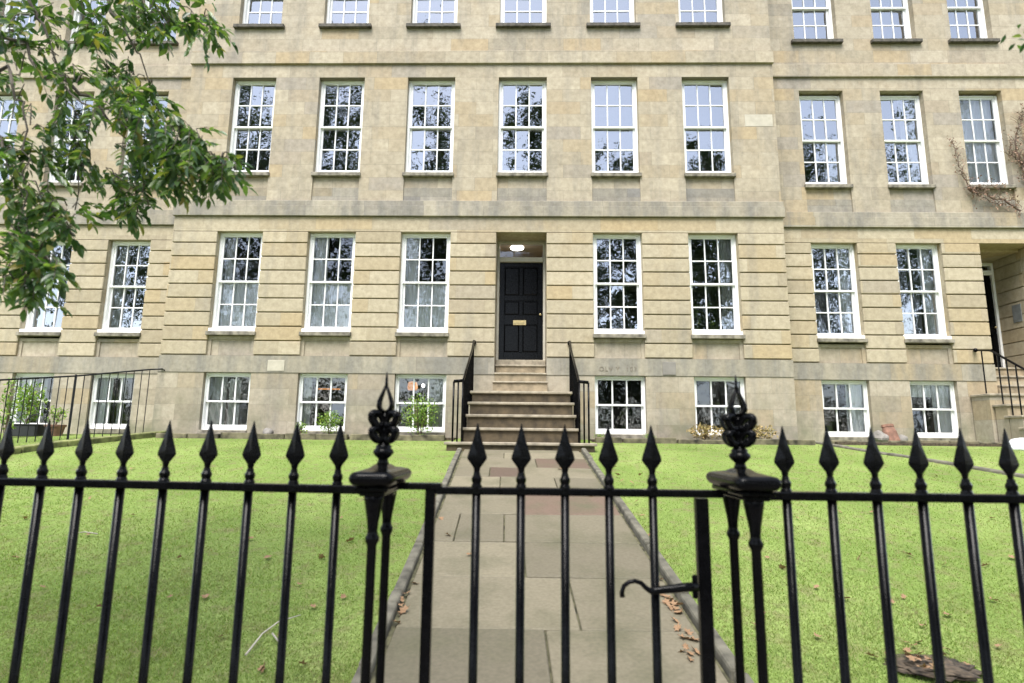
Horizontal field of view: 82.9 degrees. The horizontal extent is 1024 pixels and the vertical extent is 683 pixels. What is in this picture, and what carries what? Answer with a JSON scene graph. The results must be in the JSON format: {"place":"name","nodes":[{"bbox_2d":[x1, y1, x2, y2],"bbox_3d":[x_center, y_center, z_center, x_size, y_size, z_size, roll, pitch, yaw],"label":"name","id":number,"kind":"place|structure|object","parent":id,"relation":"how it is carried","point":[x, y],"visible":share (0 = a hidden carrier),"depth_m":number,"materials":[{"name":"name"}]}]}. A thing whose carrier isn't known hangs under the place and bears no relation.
{"place":"outdoors","nodes":[
{"label":"outdoors","id":0,"kind":"place"},
{"bbox_2d":[0,433,1023,682],"bbox_3d":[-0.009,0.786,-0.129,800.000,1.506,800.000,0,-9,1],"label":"lawn ground","id":1,"kind":"structure","parent":0,"point":[700,471],"depth_m":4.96,"materials":[{"name":"green plant"}]},
{"bbox_2d":[0,377,24,434],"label":"shrub","id":2,"kind":"object","parent":1,"relation":"on","point":[9,404],"visible":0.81,"depth_m":11.12,"materials":[{"name":"green plant"}]},
{"bbox_2d":[12,381,47,436],"bbox_3d":[-9.682,1.340,11.615,0.738,1.105,0.476,0,-9,1],"label":"planter","id":3,"kind":"object","parent":1,"relation":"on","point":[32,427],"visible":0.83,"depth_m":11.56,"materials":[{"name":"plastic"}]},
{"bbox_2d":[44,405,69,435],"bbox_3d":[-9.157,1.592,11.675,0.391,0.622,0.414,9,-13,-42],"label":"potted plant","id":4,"kind":"object","parent":1,"relation":"on","point":[56,430],"visible":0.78,"depth_m":11.63,"materials":[{"name":"green plant"}]},
{"bbox_2d":[0,368,164,442],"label":"garden railing","id":5,"kind":"object","parent":1,"relation":"on","point":[75,376],"visible":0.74,"depth_m":10.98,"materials":[{"name":"black metal"}]},
{"bbox_2d":[12,431,165,454],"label":"boundary kerb","id":6,"kind":"structure","parent":1,"relation":"on","point":[56,444],"depth_m":10.19,"materials":[{"name":"stone"}]},
{"bbox_2d":[0,0,198,433],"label":"stone house","id":7,"kind":"structure","parent":1,"relation":"on","point":[114,306],"depth_m":13.17,"materials":[{"name":"stone"}]},
{"bbox_2d":[0,96,21,186],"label":"window","id":8,"kind":"structure","parent":7,"relation":"in","point":[6,98],"depth_m":13.94,"materials":[{"name":"white paint"}]},
{"bbox_2d":[1,0,30,45],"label":"window","id":9,"kind":"structure","parent":7,"relation":"in","point":[7,8],"depth_m":14.41,"materials":[{"name":"white paint"}]},
{"bbox_2d":[4,373,53,431],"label":"window","id":10,"kind":"structure","parent":7,"relation":"in","point":[21,375],"depth_m":12.79,"materials":[{"name":"white paint"}]},
{"bbox_2d":[16,241,71,336],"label":"window","id":11,"kind":"structure","parent":7,"relation":"in","point":[35,325],"depth_m":13.08,"materials":[{"name":"white paint"}]},
{"bbox_2d":[40,96,93,187],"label":"window","id":12,"kind":"structure","parent":7,"relation":"in","point":[52,179],"depth_m":13.71,"materials":[{"name":"white paint"}]},
{"bbox_2d":[66,0,106,45],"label":"window","id":13,"kind":"structure","parent":7,"relation":"in","point":[77,14],"depth_m":14.36,"materials":[{"name":"white paint"}]},
{"bbox_2d":[83,374,134,433],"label":"window","id":14,"kind":"structure","parent":7,"relation":"in","point":[105,377],"depth_m":12.74,"materials":[{"name":"white paint"}]},
{"bbox_2d":[94,241,150,337],"bbox_3d":[-8.684,-1.215,13.113,1.030,2.284,0.359,0,-9,1],"label":"window","id":15,"kind":"structure","parent":7,"relation":"in","point":[114,307],"depth_m":13.18,"materials":[{"name":"white paint"}]},
{"bbox_2d":[120,96,167,187],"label":"window","id":16,"kind":"structure","parent":7,"relation":"in","point":[157,98],"depth_m":13.77,"materials":[{"name":"white paint"}]},
{"bbox_2d":[129,0,179,45],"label":"window","id":17,"kind":"structure","parent":7,"relation":"in","point":[147,3],"depth_m":13.98,"materials":[{"name":"white paint"}]},
{"bbox_2d":[0,0,257,321],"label":"leafy tree","id":18,"kind":"object","parent":1,"relation":"on","point":[213,172],"visible":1,"depth_m":2.27,"materials":[{"name":"green plant"}]},
{"bbox_2d":[245,615,299,655],"bbox_3d":[-1.401,1.685,3.349,0.080,0.079,0.484,-2,-10,14],"label":"twig","id":19,"kind":"object","parent":1,"relation":"on","point":[252,646],"visible":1,"depth_m":3.31,"materials":[{"name":"wood"}]},
{"bbox_2d":[156,432,444,440],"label":"bed kerb","id":20,"kind":"structure","parent":1,"relation":"on","point":[236,435],"depth_m":11.31,"materials":[{"name":"stone"}]},
{"bbox_2d":[351,448,461,682],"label":"path kerb","id":21,"kind":"structure","parent":1,"relation":"on","point":[400,587],"depth_m":4.06,"materials":[{"name":"stone"}]},
{"bbox_2d":[151,0,797,439],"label":"stone house","id":22,"kind":"structure","parent":1,"relation":"on","point":[419,168],"depth_m":12.78,"materials":[{"name":"stone"}]},
{"bbox_2d":[197,373,250,433],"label":"window","id":23,"kind":"structure","parent":22,"relation":"in","point":[214,404],"depth_m":12.26,"materials":[{"name":"white paint"}]},
{"bbox_2d":[205,233,262,335],"bbox_3d":[-5.946,-1.251,12.612,1.061,2.315,0.360,0,-9,1],"label":"window","id":24,"kind":"structure","parent":22,"relation":"in","point":[235,302],"depth_m":12.68,"materials":[{"name":"white paint"}]},
{"bbox_2d":[229,81,275,176],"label":"window","id":25,"kind":"structure","parent":22,"relation":"in","point":[234,132],"depth_m":13.29,"materials":[{"name":"white paint"}]},
{"bbox_2d":[233,0,284,28],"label":"window","id":26,"kind":"structure","parent":22,"relation":"in","point":[245,24],"depth_m":13.73,"materials":[{"name":"white paint"}]},
{"bbox_2d":[293,373,347,433],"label":"window","id":27,"kind":"structure","parent":22,"relation":"in","point":[305,381],"depth_m":12.19,"materials":[{"name":"white paint"}]},
{"bbox_2d":[299,233,355,336],"bbox_3d":[-3.930,-1.236,12.570,1.103,2.315,0.356,0,-9,1],"label":"window","id":28,"kind":"structure","parent":22,"relation":"in","point":[328,305],"depth_m":12.65,"materials":[{"name":"white paint"}]},
{"bbox_2d":[318,388,344,393],"bbox_3d":[-4.519,1.282,14.968,0.600,0.040,1.417,0,-9,1],"label":"strip lamp","id":29,"kind":"object","parent":22,"relation":"attached to","point":[335,389],"visible":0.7,"depth_m":14.28,"materials":[{"name":"orange"}]},
{"bbox_2d":[311,81,364,177],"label":"window","id":30,"kind":"structure","parent":22,"relation":"in","point":[319,173],"depth_m":13.22,"materials":[{"name":"white paint"}]},
{"bbox_2d":[318,0,371,28],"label":"window","id":31,"kind":"structure","parent":22,"relation":"in","point":[328,25],"depth_m":13.46,"materials":[{"name":"white paint"}]},
{"bbox_2d":[407,379,424,389],"bbox_3d":[-2.240,0.847,13.459,0.383,0.560,0.240,-3,-10,22],"label":"pendant lamp","id":32,"kind":"object","parent":22,"relation":"hanging from","point":[410,386],"visible":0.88,"depth_m":13.38,"materials":[{"name":"orange"}]},
{"bbox_2d":[394,374,445,434],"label":"window","id":33,"kind":"structure","parent":22,"relation":"in","point":[436,383],"depth_m":12.17,"materials":[{"name":"white paint"}]},
{"bbox_2d":[395,234,450,337],"bbox_3d":[-1.880,-1.221,12.527,1.140,2.315,0.352,0,-9,1],"label":"window","id":34,"kind":"structure","parent":22,"relation":"in","point":[423,306],"depth_m":12.61,"materials":[{"name":"white paint"}]},
{"bbox_2d":[402,81,454,177],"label":"window","id":35,"kind":"structure","parent":22,"relation":"in","point":[408,173],"depth_m":13.18,"materials":[{"name":"white paint"}]},
{"bbox_2d":[406,0,460,28],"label":"window","id":36,"kind":"structure","parent":22,"relation":"in","point":[414,25],"depth_m":13.43,"materials":[{"name":"white paint"}]},
{"bbox_2d":[510,245,523,250],"bbox_3d":[0.118,-2.266,13.648,0.320,0.206,0.320,0,-9,1],"label":"hall lamp","id":37,"kind":"object","parent":22,"relation":"attached to","point":[515,248],"visible":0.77,"depth_m":13.57,"materials":[{"name":"white glass"}]},
{"bbox_2d":[498,263,542,359],"bbox_3d":[0.200,-0.685,12.943,0.972,2.224,0.115,0,-9,1],"label":"door","id":38,"kind":"structure","parent":22,"relation":"in","point":[521,284],"depth_m":12.95,"materials":[{"name":"black paint"}]},
{"bbox_2d":[496,81,547,177],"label":"window","id":39,"kind":"structure","parent":22,"relation":"in","point":[500,174],"depth_m":13.14,"materials":[{"name":"white paint"}]},
{"bbox_2d":[496,0,550,27],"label":"window","id":40,"kind":"structure","parent":22,"relation":"in","point":[544,24],"depth_m":13.60,"materials":[{"name":"white paint"}]},
{"bbox_2d":[586,0,640,27],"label":"window","id":41,"kind":"structure","parent":22,"relation":"in","point":[631,24],"depth_m":13.33,"materials":[{"name":"white paint"}]},
{"bbox_2d":[591,81,641,177],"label":"window","id":42,"kind":"structure","parent":22,"relation":"in","point":[635,173],"depth_m":13.10,"materials":[{"name":"white paint"}]},
{"bbox_2d":[593,235,646,338],"bbox_3d":[2.262,-1.192,12.423,1.113,2.315,0.310,0,-9,1],"label":"window","id":43,"kind":"structure","parent":22,"relation":"in","point":[638,333],"depth_m":12.46,"materials":[{"name":"white paint"}]},
{"bbox_2d":[595,376,647,438],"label":"window","id":44,"kind":"structure","parent":22,"relation":"in","point":[634,433],"depth_m":12.02,"materials":[{"name":"white paint"}]},
{"bbox_2d":[675,0,730,27],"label":"window","id":45,"kind":"structure","parent":22,"relation":"in","point":[719,24],"depth_m":13.30,"materials":[{"name":"white paint"}]},
{"bbox_2d":[682,81,735,177],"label":"window","id":46,"kind":"structure","parent":22,"relation":"in","point":[727,173],"depth_m":13.06,"materials":[{"name":"white paint"}]},
{"bbox_2d":[688,235,745,339],"bbox_3d":[4.308,-1.172,12.406,1.118,2.315,0.358,0,-9,1],"label":"window","id":47,"kind":"structure","parent":22,"relation":"in","point":[726,253],"depth_m":12.47,"materials":[{"name":"white paint"}]},
{"bbox_2d":[694,377,744,439],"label":"window","id":48,"kind":"structure","parent":22,"relation":"in","point":[723,379],"depth_m":12.02,"materials":[{"name":"white paint"}]},
{"bbox_2d":[444,360,596,452],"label":"entrance steps","id":49,"kind":"structure","parent":1,"relation":"on","point":[509,404],"depth_m":10.67,"materials":[{"name":"stone"}]},
{"bbox_2d":[451,340,475,441],"bbox_3d":[-0.836,0.868,10.964,0.187,2.160,2.143,0,-9,5],"label":"handrail","id":50,"kind":"object","parent":49,"relation":"on","point":[467,380],"visible":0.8,"depth_m":10.24,"materials":[{"name":"black metal"}]},
{"bbox_2d":[567,341,589,442],"bbox_3d":[1.183,0.883,10.924,0.187,2.160,2.143,1,-9,-2],"label":"handrail","id":51,"kind":"object","parent":49,"relation":"on","point":[575,381],"visible":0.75,"depth_m":10.21,"materials":[{"name":"black metal"}]},
{"bbox_2d":[370,449,733,682],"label":"garden path","id":52,"kind":"structure","parent":1,"relation":"on","point":[496,621],"depth_m":3.86,"materials":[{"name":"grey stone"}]},
{"bbox_2d":[348,372,411,682],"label":"gate post","id":53,"kind":"object","parent":52,"relation":"on","point":[378,482],"visible":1,"depth_m":1.53,"materials":[{"name":"black metal"}]},
{"bbox_2d":[397,423,723,682],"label":"garden gate","id":54,"kind":"structure","parent":53,"relation":"attached to","point":[699,586],"depth_m":1.55,"materials":[{"name":"black metal"}]},
{"bbox_2d":[397,604,410,614],"bbox_3d":[-0.673,1.673,3.628,0.060,0.018,0.097,8,28,45],"label":"fallen leaf","id":55,"kind":"object","parent":52,"relation":"on","point":[404,608],"visible":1,"depth_m":3.63,"materials":[{"name":"brown plant"}]},
{"bbox_2d":[674,622,680,631],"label":"fallen leaf","id":56,"kind":"object","parent":52,"relation":"on","point":[677,627],"visible":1,"depth_m":3.43,"materials":[{"name":"brown plant"}]},
{"bbox_2d":[684,626,692,634],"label":"fallen leaf","id":57,"kind":"object","parent":52,"relation":"on","point":[688,631],"visible":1,"depth_m":3.37,"materials":[{"name":"brown plant"}]},
{"bbox_2d":[581,448,753,682],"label":"path kerb","id":58,"kind":"structure","parent":1,"relation":"on","point":[725,657],"depth_m":4.07,"materials":[{"name":"stone"}]},
{"bbox_2d":[595,437,815,444],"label":"bed kerb","id":59,"kind":"structure","parent":1,"relation":"on","point":[688,441],"depth_m":11.15,"materials":[{"name":"stone"}]},
{"bbox_2d":[706,375,781,682],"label":"gate post","id":60,"kind":"object","parent":1,"relation":"on","point":[750,488],"visible":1,"depth_m":1.51,"materials":[{"name":"black metal"}]},
{"bbox_2d":[873,430,888,441],"bbox_3d":[7.585,1.990,11.951,0.302,0.316,0.335,0,-9,1],"label":"stone","id":61,"kind":"object","parent":1,"relation":"on","point":[880,436],"visible":0.65,"depth_m":11.85,"materials":[{"name":"grey stone"}]},
{"bbox_2d":[881,424,899,440],"bbox_3d":[7.787,1.891,11.953,0.300,0.360,0.210,-5,-23,0],"label":"leaning pot","id":62,"kind":"object","parent":1,"relation":"on","point":[889,430],"visible":0.9,"depth_m":11.88,"materials":[{"name":"ceramic"}]},
{"bbox_2d":[767,0,1023,441],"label":"stone house","id":63,"kind":"structure","parent":1,"relation":"on","point":[904,258],"depth_m":13.14,"materials":[{"name":"stone"}]},
{"bbox_2d":[791,0,843,43],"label":"window","id":64,"kind":"structure","parent":63,"relation":"in","point":[830,39],"depth_m":13.97,"materials":[{"name":"white paint"}]},
{"bbox_2d":[799,96,853,188],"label":"window","id":65,"kind":"structure","parent":63,"relation":"in","point":[833,150],"depth_m":13.45,"materials":[{"name":"white paint"}]},
{"bbox_2d":[811,244,867,343],"bbox_3d":[7.117,-1.089,12.796,1.070,2.293,0.360,0,-9,1],"label":"window","id":66,"kind":"structure","parent":63,"relation":"in","point":[826,316],"depth_m":12.86,"materials":[{"name":"white paint"}]},
{"bbox_2d":[821,380,870,441],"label":"window","id":67,"kind":"structure","parent":63,"relation":"in","point":[858,417],"depth_m":12.42,"materials":[{"name":"white paint"}]},
{"bbox_2d":[870,0,922,43],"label":"window","id":68,"kind":"structure","parent":63,"relation":"in","point":[907,39],"depth_m":13.93,"materials":[{"name":"white paint"}]},
{"bbox_2d":[880,96,935,189],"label":"window","id":69,"kind":"structure","parent":63,"relation":"in","point":[914,156],"depth_m":13.44,"materials":[{"name":"white paint"}]},
{"bbox_2d":[895,245,954,343],"bbox_3d":[8.962,-1.075,12.757,1.050,2.293,0.357,0,-9,1],"label":"window","id":70,"kind":"structure","parent":63,"relation":"in","point":[932,301],"depth_m":12.82,"materials":[{"name":"white paint"}]},
{"bbox_2d":[909,381,958,440],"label":"window","id":71,"kind":"structure","parent":63,"relation":"in","point":[945,418],"depth_m":12.40,"materials":[{"name":"white paint"}]},
{"bbox_2d":[947,0,999,43],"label":"window","id":72,"kind":"structure","parent":63,"relation":"in","point":[983,39],"depth_m":13.90,"materials":[{"name":"white paint"}]},
{"bbox_2d":[947,103,1023,216],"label":"dead creeper","id":73,"kind":"object","parent":63,"relation":"attached to","point":[1019,159],"visible":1,"depth_m":12.96,"materials":[{"name":"brown plant"}]},
{"bbox_2d":[959,96,1016,189],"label":"window","id":74,"kind":"structure","parent":63,"relation":"in","point":[984,155],"depth_m":13.44,"materials":[{"name":"white paint"}]},
{"bbox_2d":[982,276,1000,366],"bbox_3d":[10.962,-0.463,13.718,0.962,2.270,0.115,0,-9,1],"label":"door","id":75,"kind":"structure","parent":63,"relation":"in","point":[987,283],"depth_m":13.73,"materials":[{"name":"black paint"}]},
{"bbox_2d":[899,434,907,440],"bbox_3d":[8.035,2.015,11.928,0.217,0.206,0.228,-2,-10,18],"label":"stone","id":76,"kind":"object","parent":1,"relation":"on","point":[903,437],"visible":0.46,"depth_m":11.85,"materials":[{"name":"grey stone"}]},
{"bbox_2d":[831,440,1001,443],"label":"bed kerb","id":77,"kind":"structure","parent":1,"relation":"on","point":[933,441],"depth_m":11.32,"materials":[{"name":"stone"}]},
{"bbox_2d":[835,442,1001,446],"bbox_3d":[8.015,2.107,11.423,3.400,0.215,0.520,0,-9,1],"label":"flower bed","id":78,"kind":"object","parent":1,"relation":"on","point":[922,444],"visible":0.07,"depth_m":11.18,"materials":[{"name":"soil"}]},
{"bbox_2d":[815,441,1023,477],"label":"boundary kerb","id":79,"kind":"structure","parent":1,"relation":"on","point":[996,471],"depth_m":8.88,"materials":[{"name":"stone"}]},
{"bbox_2d":[883,654,981,681],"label":"soil mound","id":80,"kind":"object","parent":1,"relation":"on","point":[955,669],"visible":0.69,"depth_m":3.03,"materials":[{"name":"brown soil"}]},
{"bbox_2d":[906,655,916,660],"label":"fallen leaf","id":81,"kind":"object","parent":80,"relation":"on","point":[910,657],"visible":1,"depth_m":3.09,"materials":[{"name":"beige plant"}]},
{"bbox_2d":[970,367,1023,442],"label":"entrance steps","id":82,"kind":"structure","parent":1,"relation":"on","point":[994,417],"depth_m":11.73,"materials":[{"name":"stone"}]},
{"bbox_2d":[973,348,1023,414],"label":"handrail","id":83,"kind":"object","parent":82,"relation":"on","point":[1001,356],"visible":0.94,"depth_m":11.49,"materials":[{"name":"black metal"}]},
{"bbox_2d":[1000,24,1023,52],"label":"leafy branch tree","id":84,"kind":"object","parent":1,"relation":"on","point":[1021,47],"visible":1,"depth_m":1.87,"materials":[{"name":"green plant"}]},
{"bbox_2d":[1010,438,1023,449],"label":"upturned tub","id":85,"kind":"object","parent":1,"relation":"on","point":[1017,443],"visible":0.69,"depth_m":10.56,"materials":[{"name":"white plastic"}]},
{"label":"flower bed","id":86,"kind":"structure","parent":1,"relation":"on","visible":0},
{"bbox_2d":[688,422,721,439],"bbox_3d":[3.789,1.795,11.509,0.691,0.392,0.452,0,-9,1],"label":"dry plant","id":87,"kind":"object","parent":86,"relation":"on","point":[704,431],"visible":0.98,"depth_m":11.47,"materials":[{"name":"beige plant"}]},
{"bbox_2d":[714,424,777,438],"bbox_3d":[4.637,1.801,11.485,1.263,0.397,0.816,0,-9,1],"label":"dry plant","id":88,"kind":"object","parent":86,"relation":"on","point":[760,434],"visible":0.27,"depth_m":11.38,"materials":[{"name":"beige plant"}]},
{"bbox_3d":[-1.365,1.791,1.434,1.840,0.200,0.400,0,-9,1],"label":"coping","id":89,"kind":"object","parent":1,"relation":"on","visible":0},
{"bbox_2d":[0,419,395,682],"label":"fence railing","id":90,"kind":"object","parent":89,"relation":"on","point":[205,485],"visible":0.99,"depth_m":1.62,"materials":[{"name":"black metal"}]},
{"bbox_3d":[1.344,1.812,1.380,1.340,0.200,0.400,0,-9,1],"label":"coping","id":91,"kind":"object","parent":1,"relation":"on","visible":0},
{"bbox_2d":[738,426,1023,682],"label":"fence railing","id":92,"kind":"object","parent":91,"relation":"on","point":[963,464],"visible":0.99,"depth_m":1.51,"materials":[{"name":"black metal"}]},
{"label":"flower bed","id":93,"kind":"structure","parent":0,"visible":0},
{"bbox_2d":[263,428,273,433],"bbox_3d":[-4.968,1.859,11.799,0.215,0.203,0.201,0,-9,1],"label":"stone","id":94,"kind":"object","parent":93,"relation":"on","point":[268,431],"visible":0.63,"depth_m":11.75,"materials":[{"name":"grey stone"}]},
{"bbox_2d":[294,420,309,432],"bbox_3d":[-4.234,1.745,11.669,0.276,0.367,0.219,-4,-10,24],"label":"shrub","id":95,"kind":"object","parent":93,"relation":"on","point":[301,428],"visible":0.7,"depth_m":11.66,"materials":[{"name":"green plant"}]},
{"bbox_2d":[316,410,343,433],"bbox_3d":[-3.668,1.649,11.672,0.594,0.568,0.395,0,-9,1],"label":"shrub","id":96,"kind":"object","parent":93,"relation":"on","point":[327,421],"visible":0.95,"depth_m":11.65,"materials":[{"name":"green plant"}]},
{"bbox_2d":[401,393,439,434],"bbox_3d":[-1.850,1.478,11.590,0.811,0.922,0.572,0,-9,1],"label":"shrub","id":97,"kind":"object","parent":93,"relation":"on","point":[416,415],"visible":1,"depth_m":11.57,"materials":[{"name":"green plant"}]},
{"label":"fallen leaf","id":98,"kind":"object","parent":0,"visible":0},
{"bbox_2d":[666,603,673,609],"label":"fallen leaf","id":99,"kind":"object","parent":98,"relation":"on","point":[669,605],"visible":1,"depth_m":3.70,"materials":[{"name":"brown plant"}]}
]}

